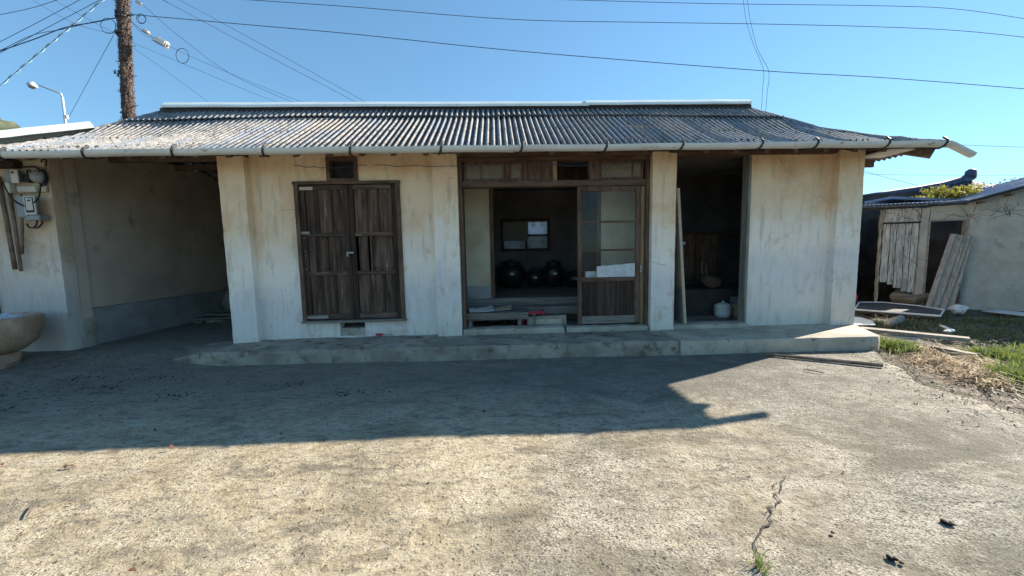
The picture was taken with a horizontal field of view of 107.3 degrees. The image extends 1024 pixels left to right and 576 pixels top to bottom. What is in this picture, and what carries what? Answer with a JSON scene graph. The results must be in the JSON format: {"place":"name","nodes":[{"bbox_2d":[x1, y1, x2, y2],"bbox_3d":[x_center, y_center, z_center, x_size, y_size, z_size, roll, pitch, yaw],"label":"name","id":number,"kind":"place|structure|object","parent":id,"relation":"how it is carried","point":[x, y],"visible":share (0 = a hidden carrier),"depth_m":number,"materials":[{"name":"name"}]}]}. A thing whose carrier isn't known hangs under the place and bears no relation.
{"place":"outdoors","nodes":[
{"label":"outdoors","id":0,"kind":"place"},
{"bbox_2d":[0,118,20,129],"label":"hill","id":1,"kind":"structure","parent":0,"point":[5,125],"depth_m":167.38,"materials":[{"name":"green plant"}]},
{"bbox_2d":[0,0,56,14],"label":"cable","id":2,"kind":"object","parent":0,"point":[29,8],"visible":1,"depth_m":9.61,"materials":[{"name":"black rubber"}]},
{"bbox_2d":[0,0,78,41],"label":"cable","id":3,"kind":"object","parent":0,"point":[39,21],"visible":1,"depth_m":9.65,"materials":[{"name":"black rubber"}]},
{"bbox_2d":[163,0,354,101],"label":"cable","id":4,"kind":"object","parent":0,"point":[252,47],"visible":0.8,"depth_m":12.39,"materials":[{"name":"black rubber"}]},
{"bbox_2d":[180,0,364,101],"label":"cable","id":5,"kind":"object","parent":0,"point":[265,46],"visible":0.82,"depth_m":12.75,"materials":[{"name":"black rubber"}]},
{"bbox_2d":[0,316,1023,575],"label":"concrete yard","id":6,"kind":"structure","parent":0,"point":[650,432],"depth_m":2.54,"materials":[{"name":"grey concrete"}]},
{"bbox_2d":[0,312,45,369],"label":"stone basin","id":7,"kind":"object","parent":6,"relation":"on","point":[17,334],"visible":0.91,"depth_m":4.96,"materials":[{"name":"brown stone"}]},
{"bbox_2d":[0,312,25,318],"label":"folded cloth","id":8,"kind":"object","parent":7,"relation":"on","point":[5,315],"visible":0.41,"depth_m":5.09,"materials":[{"name":"white fabric"}]},
{"bbox_2d":[114,0,137,119],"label":"utility pole","id":9,"kind":"object","parent":6,"relation":"on","point":[123,30],"visible":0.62,"depth_m":9.75,"materials":[{"name":"wood"}]},
{"bbox_2d":[0,0,99,52],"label":"cable","id":10,"kind":"object","parent":9,"relation":"attached to","point":[54,23],"visible":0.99,"depth_m":9.76,"materials":[{"name":"black rubber"}]},
{"bbox_2d":[0,0,103,85],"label":"guy wire","id":11,"kind":"object","parent":9,"relation":"attached to","point":[46,45],"visible":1,"depth_m":9.53,"materials":[{"name":"metal"}]},
{"bbox_2d":[0,17,115,51],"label":"cable","id":12,"kind":"object","parent":9,"relation":"attached to","point":[56,30],"visible":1,"depth_m":9.68,"materials":[{"name":"black rubber"}]},
{"bbox_2d":[1,18,115,49],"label":"cable","id":13,"kind":"object","parent":9,"relation":"attached to","point":[41,32],"visible":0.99,"depth_m":9.72,"materials":[{"name":"black rubber"}]},
{"bbox_2d":[100,18,115,33],"bbox_3d":[-10.420,-6.767,9.721,0.387,0.386,0.015,-1,5,-2],"label":"cable coil","id":14,"kind":"object","parent":9,"relation":"hanging from","point":[112,20],"visible":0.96,"depth_m":9.71,"materials":[{"name":"black rubber"}]},
{"bbox_2d":[132,42,275,101],"bbox_3d":[-8.689,-6.270,11.283,0.375,0.561,3.793,3,7,38],"label":"cable","id":15,"kind":"object","parent":9,"relation":"attached to","point":[199,70],"visible":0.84,"depth_m":10.94,"materials":[{"name":"black rubber"}]},
{"bbox_2d":[138,0,291,101],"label":"cable","id":16,"kind":"object","parent":9,"relation":"attached to","point":[206,57],"visible":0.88,"depth_m":11.24,"materials":[{"name":"black rubber"}]},
{"bbox_2d":[129,14,1023,88],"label":"cable","id":17,"kind":"object","parent":9,"relation":"attached to","point":[574,55],"visible":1,"depth_m":9.86,"materials":[{"name":"black rubber"}]},
{"bbox_2d":[136,14,145,23],"bbox_3d":[-9.583,-6.960,9.745,0.252,0.252,0.035,-1,5,-2],"label":"cable coil","id":18,"kind":"object","parent":17,"relation":"hanging from","point":[138,18],"visible":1,"depth_m":9.74,"materials":[{"name":"black rubber"}]},
{"bbox_2d":[743,0,763,109],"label":"cable","id":19,"kind":"object","parent":17,"relation":"hanging from","point":[757,54],"visible":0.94,"depth_m":10.32,"materials":[{"name":"black rubber"}]},
{"bbox_2d":[747,0,768,103],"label":"cable","id":20,"kind":"object","parent":17,"relation":"hanging from","point":[759,53],"visible":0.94,"depth_m":10.30,"materials":[{"name":"black rubber"}]},
{"bbox_2d":[1,374,390,409],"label":"dark litter","id":21,"kind":"object","parent":6,"relation":"on","point":[167,394],"visible":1,"depth_m":4.23,"materials":[{"name":"black"}]},
{"bbox_2d":[192,316,230,320],"bbox_3d":[-6.181,0.641,8.023,1.200,0.068,0.180,-3,6,-19],"label":"scrap board","id":22,"kind":"object","parent":6,"relation":"on","point":[213,318],"visible":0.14,"depth_m":7.93,"materials":[{"name":"grey wood"}]},
{"bbox_2d":[205,312,230,315],"bbox_3d":[-6.043,0.579,8.324,1.700,0.128,0.180,-2,6,-9],"label":"scrap board","id":23,"kind":"object","parent":6,"relation":"on","point":[217,314],"depth_m":8.19,"materials":[{"name":"grey wood"}]},
{"bbox_2d":[221,290,230,312],"bbox_3d":[-6.462,0.356,8.642,0.339,0.624,0.300,-1,5,-2],"label":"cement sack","id":24,"kind":"object","parent":6,"relation":"on","point":[225,302],"visible":0.37,"depth_m":8.52,"materials":[{"name":"grey"}]},
{"bbox_2d":[4,327,842,389],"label":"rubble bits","id":25,"kind":"object","parent":6,"relation":"on","point":[353,367],"visible":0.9,"depth_m":4.90,"materials":[{"name":"stone"}]},
{"bbox_2d":[0,99,976,365],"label":"farmhouse","id":26,"kind":"object","parent":6,"relation":"on","point":[306,233],"visible":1,"depth_m":5.79,"materials":[{"name":"paint"}]},
{"bbox_2d":[0,176,17,269],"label":"conduit pipe","id":27,"kind":"object","parent":26,"relation":"attached to","point":[7,225],"visible":1,"depth_m":5.30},
{"bbox_2d":[8,193,22,270],"bbox_3d":[-7.021,-0.812,5.326,0.118,1.152,0.042,3,7,37],"label":"conduit pipe","id":28,"kind":"object","parent":26,"relation":"attached to","point":[15,231],"visible":0.88,"depth_m":5.32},
{"bbox_2d":[19,194,23,253],"bbox_3d":[-6.923,-0.901,5.319,0.035,0.844,0.095,3,7,36],"label":"conduit pipe","id":29,"kind":"object","parent":26,"relation":"attached to","point":[21,235],"visible":0.81,"depth_m":5.32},
{"bbox_2d":[0,159,48,206],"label":"meter board","id":30,"kind":"object","parent":26,"relation":"attached to","point":[31,176],"visible":0.99,"depth_m":5.24,"materials":[{"name":"grey plastic"}]},
{"bbox_2d":[15,196,48,228],"bbox_3d":[-6.728,-1.062,5.287,0.296,0.449,0.172,-1,5,-2],"label":"box","id":31,"kind":"object","parent":26,"relation":"attached to","point":[30,211],"visible":1,"depth_m":5.22,"materials":[{"name":"grey plastic"}]},
{"bbox_2d":[299,185,354,319],"bbox_3d":[-2.799,-0.522,5.700,0.727,2.015,0.058,-1,5,-2],"label":"door leaf","id":32,"kind":"structure","parent":26,"relation":"in","point":[324,209],"depth_m":5.70,"materials":[{"name":"brown wood"}]},
{"bbox_2d":[325,156,357,180],"bbox_3d":[-2.519,-1.768,5.638,0.455,0.355,0.170,-1,5,-2],"label":"vent window frame","id":33,"kind":"structure","parent":26,"relation":"in","point":[350,173],"depth_m":5.58,"materials":[{"name":"brown wood"}]},
{"bbox_2d":[348,184,400,318],"bbox_3d":[-2.077,-0.540,5.731,0.705,2.015,0.049,-1,5,-2],"label":"door leaf","id":34,"kind":"structure","parent":26,"relation":"in","point":[374,216],"depth_m":5.73,"materials":[{"name":"brown wood"}]},
{"bbox_2d":[464,162,504,180],"bbox_3d":[-0.414,-1.748,5.673,0.609,0.280,0.035,-1,5,-2],"label":"transom window","id":35,"kind":"structure","parent":26,"relation":"in","point":[485,172],"depth_m":5.67,"materials":[{"name":"beige paper"}]},
{"bbox_2d":[467,308,527,326],"bbox_3d":[-0.236,0.518,6.244,0.982,0.299,0.497,-1,5,-2],"label":"wooden step","id":36,"kind":"object","parent":26,"relation":"on","point":[518,314],"visible":0.81,"depth_m":6.00,"materials":[{"name":"grey wood"}]},
{"bbox_2d":[467,305,493,311],"bbox_3d":[-0.516,0.342,6.172,0.411,0.077,0.267,-3,6,-15],"label":"newspaper","id":37,"kind":"object","parent":36,"relation":"on","point":[485,309],"visible":1,"depth_m":6.12,"materials":[{"name":"paper"}]},
{"bbox_2d":[494,305,510,310],"bbox_3d":[-0.159,0.329,6.291,0.302,0.083,0.189,-1,5,1],"label":"cardboard sleeve","id":38,"kind":"object","parent":36,"relation":"on","point":[507,307],"visible":0.94,"depth_m":6.23,"materials":[{"name":"brown cardboard"}]},
{"bbox_2d":[503,319,515,325],"bbox_3d":[-0.043,0.548,6.250,0.225,0.225,0.056,-1,5,-2],"label":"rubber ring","id":39,"kind":"object","parent":26,"relation":"on","point":[506,324],"visible":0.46,"depth_m":6.23,"materials":[{"name":"black rubber"}]},
{"bbox_2d":[497,260,524,287],"bbox_3d":[-0.016,-0.334,8.766,0.660,0.654,0.666,-1,5,-2],"label":"storage jar","id":40,"kind":"object","parent":26,"relation":"on","point":[510,273],"visible":1,"depth_m":8.54,"materials":[{"name":"black ceramic"}]},
{"bbox_2d":[502,221,527,240],"bbox_3d":[0.084,-1.380,9.147,0.624,0.469,0.020,-1,5,-2],"label":"card panel","id":41,"kind":"object","parent":26,"relation":"attached to","point":[516,231],"visible":1,"depth_m":9.14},
{"bbox_2d":[509,162,522,180],"bbox_3d":[0.061,-1.759,5.690,0.206,0.280,0.035,-1,5,-2],"label":"transom window","id":42,"kind":"structure","parent":26,"relation":"in","point":[515,170],"depth_m":5.68,"materials":[{"name":"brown wood"}]},
{"bbox_2d":[500,218,549,251],"bbox_3d":[0.331,-1.303,9.255,1.210,0.800,0.100,-1,5,-2],"label":"rear window","id":43,"kind":"structure","parent":26,"relation":"in","point":[538,228],"depth_m":9.24,"materials":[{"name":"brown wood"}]},
{"bbox_2d":[521,309,544,324],"bbox_3d":[0.338,0.498,6.460,0.400,0.255,0.380,-1,5,-2],"label":"plastic crate","id":44,"kind":"object","parent":26,"relation":"on","point":[542,312],"visible":0.45,"depth_m":6.27,"materials":[{"name":"red plastic"}]},
{"bbox_2d":[526,268,542,287],"bbox_3d":[0.523,-0.249,8.796,0.399,0.458,0.405,-1,5,-2],"label":"storage jar","id":45,"kind":"object","parent":26,"relation":"on","point":[534,277],"visible":1,"depth_m":8.66,"materials":[{"name":"black ceramic"}]},
{"bbox_2d":[527,161,551,180],"bbox_3d":[0.417,-1.767,5.703,0.380,0.280,0.035,-1,5,-2],"label":"transom window","id":46,"kind":"structure","parent":26,"relation":"in","point":[535,171],"depth_m":5.70,"materials":[{"name":"brown wood"}]},
{"bbox_2d":[527,315,566,325],"bbox_3d":[0.566,0.543,6.124,0.644,0.203,0.045,-1,5,-2],"label":"cement board","id":47,"kind":"object","parent":26,"relation":"on","point":[531,320],"visible":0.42,"depth_m":6.10,"materials":[{"name":"concrete"}]},
{"bbox_2d":[536,318,561,324],"bbox_3d":[0.598,0.540,6.080,0.417,0.092,0.037,-1,5,-2],"label":"white block","id":48,"kind":"object","parent":26,"relation":"on","point":[549,321],"depth_m":6.06,"materials":[{"name":"concrete"}]},
{"bbox_2d":[542,260,563,286],"bbox_3d":[0.962,-0.346,8.805,0.521,0.632,0.529,-1,5,-2],"label":"storage jar","id":49,"kind":"object","parent":26,"relation":"on","point":[553,273],"visible":1,"depth_m":8.63,"materials":[{"name":"black ceramic"}]},
{"bbox_2d":[565,270,584,286],"bbox_3d":[1.451,-0.224,8.684,0.462,0.392,0.468,-1,5,-2],"label":"storage jar","id":50,"kind":"object","parent":26,"relation":"on","point":[571,278],"visible":0.71,"depth_m":8.54,"materials":[{"name":"black ceramic"}]},
{"bbox_2d":[577,186,641,323],"bbox_3d":[1.516,-0.499,5.851,1.006,2.120,0.054,-1,5,-2],"label":"sliding door","id":51,"kind":"structure","parent":26,"relation":"in","point":[613,296],"depth_m":5.89,"materials":[{"name":"brown wood"}]},
{"bbox_2d":[600,160,642,179],"bbox_3d":[1.664,-1.796,5.748,0.671,0.280,0.035,-1,5,-2],"label":"transom window","id":52,"kind":"structure","parent":26,"relation":"in","point":[634,170],"depth_m":5.74,"materials":[{"name":"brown wood"}]},
{"bbox_2d":[674,188,686,323],"bbox_3d":[2.647,-0.520,6.246,0.217,2.117,0.738,-1,5,-2],"label":"leaning door","id":53,"kind":"structure","parent":26,"relation":"on","point":[679,308],"depth_m":5.96,"materials":[{"name":"grey paint"}]},
{"bbox_2d":[712,301,732,317],"bbox_3d":[3.790,0.376,6.772,0.296,0.300,0.296,4,7,43],"label":"cooking pot","id":54,"kind":"object","parent":26,"relation":"on","point":[722,309],"visible":1,"depth_m":6.67,"materials":[{"name":"silver metal"}]},
{"bbox_2d":[730,303,737,317],"bbox_3d":[4.014,0.402,6.814,0.045,0.234,0.200,-1,5,-2],"label":"pale slab","id":55,"kind":"object","parent":26,"relation":"on","point":[734,310],"depth_m":6.76,"materials":[{"name":"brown wood"}]},
{"bbox_2d":[730,296,737,303],"bbox_3d":[4.173,0.334,6.858,0.274,0.358,0.254,-1,5,-2],"label":"grey box","id":56,"kind":"object","parent":26,"relation":"on","point":[734,299],"visible":0.16,"depth_m":6.86,"materials":[{"name":"plastic"}]},
{"bbox_2d":[3,354,1023,574],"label":"grit","id":57,"kind":"object","parent":6,"relation":"on","point":[499,473],"visible":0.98,"depth_m":2.64,"materials":[{"name":"gravel"}]},
{"bbox_2d":[742,539,774,575],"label":"grass tuft","id":58,"kind":"object","parent":6,"relation":"on","point":[758,562],"visible":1,"depth_m":1.70,"materials":[{"name":"green plant"}]},
{"bbox_2d":[765,353,882,366],"bbox_3d":[3.877,0.897,4.735,1.160,0.046,0.048,2,6,29],"label":"wooden pole","id":59,"kind":"object","parent":6,"relation":"on","point":[831,360],"visible":1,"depth_m":4.69,"materials":[{"name":"wood"}]},
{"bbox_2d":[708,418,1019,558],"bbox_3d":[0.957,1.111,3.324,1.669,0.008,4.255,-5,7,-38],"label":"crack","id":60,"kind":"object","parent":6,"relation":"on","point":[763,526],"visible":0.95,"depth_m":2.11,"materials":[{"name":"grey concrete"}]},
{"bbox_2d":[886,554,898,560],"bbox_3d":[1.752,1.245,1.736,0.032,0.021,0.044,-4,6,-31],"label":"black clod","id":61,"kind":"object","parent":6,"relation":"on","point":[890,557],"visible":1,"depth_m":1.73,"materials":[{"name":"black soil"}]},
{"bbox_2d":[855,349,998,405],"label":"soil crumbs","id":62,"kind":"object","parent":6,"relation":"on","point":[919,378],"visible":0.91,"depth_m":4.11,"materials":[{"name":"brown soil"}]},
{"bbox_2d":[940,519,956,525],"bbox_3d":[2.252,1.215,1.949,0.049,0.028,0.050,-1,5,-2],"label":"black clod","id":63,"kind":"object","parent":6,"relation":"on","point":[947,522],"visible":1,"depth_m":1.94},
{"bbox_2d":[0,0,1023,193],"label":"sky","id":64,"kind":"structure","parent":0,"point":[370,68],"materials":[{"name":"blue"}]},
{"bbox_2d":[585,271,596,277],"bbox_3d":[1.259,-0.217,6.026,0.171,0.101,0.080,-1,5,-2],"label":"carton","id":65,"kind":"object","parent":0,"point":[590,273],"visible":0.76,"depth_m":5.99,"materials":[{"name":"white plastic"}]},
{"bbox_2d":[254,0,1020,36],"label":"cable","id":66,"kind":"object","parent":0,"point":[640,22],"visible":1,"depth_m":10.69,"materials":[{"name":"black rubber"}]},
{"bbox_2d":[699,275,721,287],"bbox_3d":[3.789,-0.122,7.187,0.392,0.266,0.288,-1,5,-2],"label":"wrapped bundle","id":67,"kind":"object","parent":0,"point":[709,281],"visible":0.98,"depth_m":7.09,"materials":[{"name":"brown fabric"}]},
{"bbox_2d":[584,0,1023,18],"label":"cable","id":68,"kind":"object","parent":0,"point":[800,4],"visible":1,"depth_m":10.80,"materials":[{"name":"black rubber"}]},
{"bbox_2d":[855,300,1023,414],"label":"soil patch","id":69,"kind":"object","parent":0,"point":[972,313],"visible":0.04,"depth_m":5.39,"materials":[{"name":"brown soil"}]},
{"bbox_2d":[854,317,874,324],"bbox_3d":[6.251,0.599,6.700,0.297,0.012,1.008,4,7,42],"label":"white sheet","id":70,"kind":"object","parent":69,"relation":"on","point":[860,321],"visible":0.71,"depth_m":6.67,"materials":[{"name":"plastic"}]},
{"bbox_2d":[866,280,897,301],"bbox_3d":[9.789,0.196,9.673,1.142,0.970,0.806,-1,5,-2],"label":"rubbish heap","id":71,"kind":"object","parent":69,"relation":"on","point":[885,290],"visible":0.12,"depth_m":9.51,"materials":[{"name":"black"}]},
{"bbox_2d":[883,315,904,326],"bbox_3d":[6.782,0.584,6.679,0.560,0.157,0.127,-4,6,-27],"label":"log","id":72,"kind":"object","parent":69,"relation":"on","point":[893,321],"visible":0.98,"depth_m":6.59,"materials":[{"name":"grey wood"}]},
{"bbox_2d":[855,302,944,318],"bbox_3d":[8.261,0.438,8.077,1.738,0.068,1.354,-6,7,-41],"label":"fallen panel","id":73,"kind":"object","parent":69,"relation":"on","point":[888,308],"visible":0.86,"depth_m":7.84,"materials":[{"name":"white plastic"}]},
{"bbox_2d":[880,333,920,340],"bbox_3d":[5.893,0.725,5.723,0.166,0.055,0.410,-3,6,-22],"label":"plank","id":74,"kind":"object","parent":69,"relation":"on","point":[903,337],"visible":0.56,"depth_m":5.64,"materials":[{"name":"wood"}]},
{"bbox_2d":[861,327,970,341],"bbox_3d":[5.949,0.681,5.611,0.128,0.061,1.119,-6,8,-44],"label":"plank","id":75,"kind":"object","parent":74,"relation":"on","point":[923,335],"visible":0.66,"depth_m":5.53,"materials":[{"name":"grey wood"}]},
{"bbox_2d":[890,288,929,305],"bbox_3d":[9.556,0.295,8.998,1.050,0.594,0.724,-1,5,-2],"label":"rubbish heap","id":76,"kind":"object","parent":69,"relation":"on","point":[898,295],"visible":0.35,"depth_m":8.80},
{"bbox_2d":[863,168,992,194],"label":"tiled roof house","id":77,"kind":"structure","parent":69,"relation":"on","point":[970,175],"depth_m":12.89,"materials":[{"name":"blue tile"}]},
{"bbox_2d":[855,312,1023,430],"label":"dry stems","id":78,"kind":"object","parent":69,"relation":"on","point":[990,323],"visible":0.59,"depth_m":5.43,"materials":[{"name":"plant"}]},
{"bbox_2d":[858,177,1023,310],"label":"old shed","id":79,"kind":"structure","parent":69,"relation":"on","point":[993,277],"depth_m":8.51,"materials":[{"name":"grey concrete"}]},
{"bbox_2d":[856,254,887,300],"bbox_3d":[9.710,0.012,10.136,1.384,1.892,1.020,-1,5,-2],"label":"rubbish heap","id":80,"kind":"object","parent":79,"relation":"in","point":[866,272],"visible":0.22,"depth_m":9.96,"materials":[{"name":"black"}]},
{"bbox_2d":[879,223,918,291],"bbox_3d":[9.074,-0.702,8.853,0.624,1.599,0.072,1,6,24],"label":"board door","id":81,"kind":"structure","parent":79,"relation":"in","point":[901,275],"depth_m":8.82,"materials":[{"name":"grey wood"}]},
{"bbox_2d":[900,182,993,202],"bbox_3d":[10.277,-2.254,8.894,1.595,0.534,1.368,-1,5,-2],"label":"vine bush","id":82,"kind":"object","parent":79,"relation":"on","point":[947,193],"visible":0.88,"depth_m":8.79,"materials":[{"name":"green plant"}]},
{"bbox_2d":[875,196,1022,266],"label":"bare creeper","id":83,"kind":"object","parent":79,"relation":"attached to","point":[958,215],"visible":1,"depth_m":8.25,"materials":[{"name":"brown plant"}]},
{"bbox_2d":[859,312,1023,349],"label":"weeds","id":84,"kind":"object","parent":69,"relation":"on","point":[977,331],"visible":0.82,"depth_m":6.47,"materials":[{"name":"green plant"}]},
{"bbox_2d":[877,333,1023,390],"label":"grass","id":85,"kind":"structure","parent":69,"relation":"on","point":[1000,354],"depth_m":4.71,"materials":[{"name":"green plant"}]},
{"bbox_2d":[925,234,975,309],"bbox_3d":[9.699,-0.309,8.345,0.843,1.791,0.263,-2,6,-9],"label":"corrugated sheet","id":86,"kind":"object","parent":69,"relation":"on","point":[944,271],"visible":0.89,"depth_m":8.36,"materials":[{"name":"grey metal"}]},
{"bbox_2d":[885,343,1023,397],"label":"dry straw","id":87,"kind":"object","parent":69,"relation":"on","point":[948,364],"visible":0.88,"depth_m":4.31,"materials":[{"name":"beige plant"}]},
{"bbox_2d":[931,346,979,358],"bbox_3d":[5.707,0.830,4.861,0.108,0.069,0.422,-2,6,-12],"label":"plank","id":88,"kind":"object","parent":87,"relation":"on","point":[950,350],"visible":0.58,"depth_m":4.84,"materials":[{"name":"grey wood"}]},
{"bbox_2d":[940,243,971,309],"bbox_3d":[9.787,-0.230,8.310,0.600,1.538,0.161,-2,6,-13],"label":"corrugated sheet","id":89,"kind":"object","parent":69,"relation":"on","point":[955,290],"visible":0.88,"depth_m":8.29,"materials":[{"name":"grey metal"}]},
{"bbox_2d":[948,304,968,314],"bbox_3d":[9.205,0.445,7.774,0.285,0.221,0.212,-1,5,-2],"label":"stone","id":90,"kind":"object","parent":69,"relation":"on","point":[958,309],"visible":1,"depth_m":7.72,"materials":[{"name":"stone"}]},
{"bbox_2d":[985,310,1023,315],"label":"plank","id":91,"kind":"object","parent":69,"relation":"on","point":[1009,312],"visible":1,"depth_m":7.55,"materials":[{"name":"wood"}]},
{"label":"ground","id":92,"kind":"structure","parent":0,"visible":0},
{"bbox_2d":[26,82,68,123],"bbox_3d":[-15.407,-3.188,12.885,1.217,7.400,0.260,-1,5,-2],"label":"street lamp","id":93,"kind":"object","parent":92,"relation":"on","point":[32,85],"visible":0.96,"depth_m":12.56,"materials":[{"name":"metal"}]},
{"bbox_2d":[69,35,113,115],"bbox_3d":[-12.575,-6.149,11.253,5.407,0.987,0.123,2,6,31],"label":"cable","id":94,"kind":"object","parent":93,"relation":"attached to","point":[92,73],"visible":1,"depth_m":11.24,"materials":[{"name":"black rubber"}]},
{"bbox_2d":[982,177,1019,185],"bbox_3d":[41.649,-5.579,30.620,8.309,6.770,5.801,0,6,16],"label":"distant tree","id":95,"kind":"object","parent":92,"relation":"on","point":[1003,182],"visible":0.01,"depth_m":30.02,"materials":[{"name":"green plant"}]},
{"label":"cable","id":96,"kind":"object","parent":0,"visible":0},
{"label":"cable","id":97,"kind":"object","parent":96,"relation":"attached to","visible":0},
{"bbox_2d":[152,36,169,49],"bbox_3d":[-9.293,-6.510,9.990,0.366,0.293,0.170,-1,5,-2],"label":"splice box","id":98,"kind":"object","parent":97,"relation":"hanging from","point":[161,42],"visible":1,"depth_m":9.93,"materials":[{"name":"white plastic"}]},
{"bbox_2d":[169,46,300,101],"bbox_3d":[-7.848,-6.204,11.300,3.583,0.865,0.180,-5,7,-38],"label":"cable","id":99,"kind":"object","parent":98,"relation":"attached to","point":[237,76],"visible":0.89,"depth_m":11.17,"materials":[{"name":"black rubber"}]},
{"bbox_2d":[176,48,188,63],"bbox_3d":[-9.027,-6.359,10.316,0.353,0.403,0.015,-1,5,-2],"label":"cable coil","id":100,"kind":"object","parent":99,"relation":"hanging from","point":[187,52],"visible":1,"depth_m":10.31,"materials":[{"name":"black rubber"}]}
]}

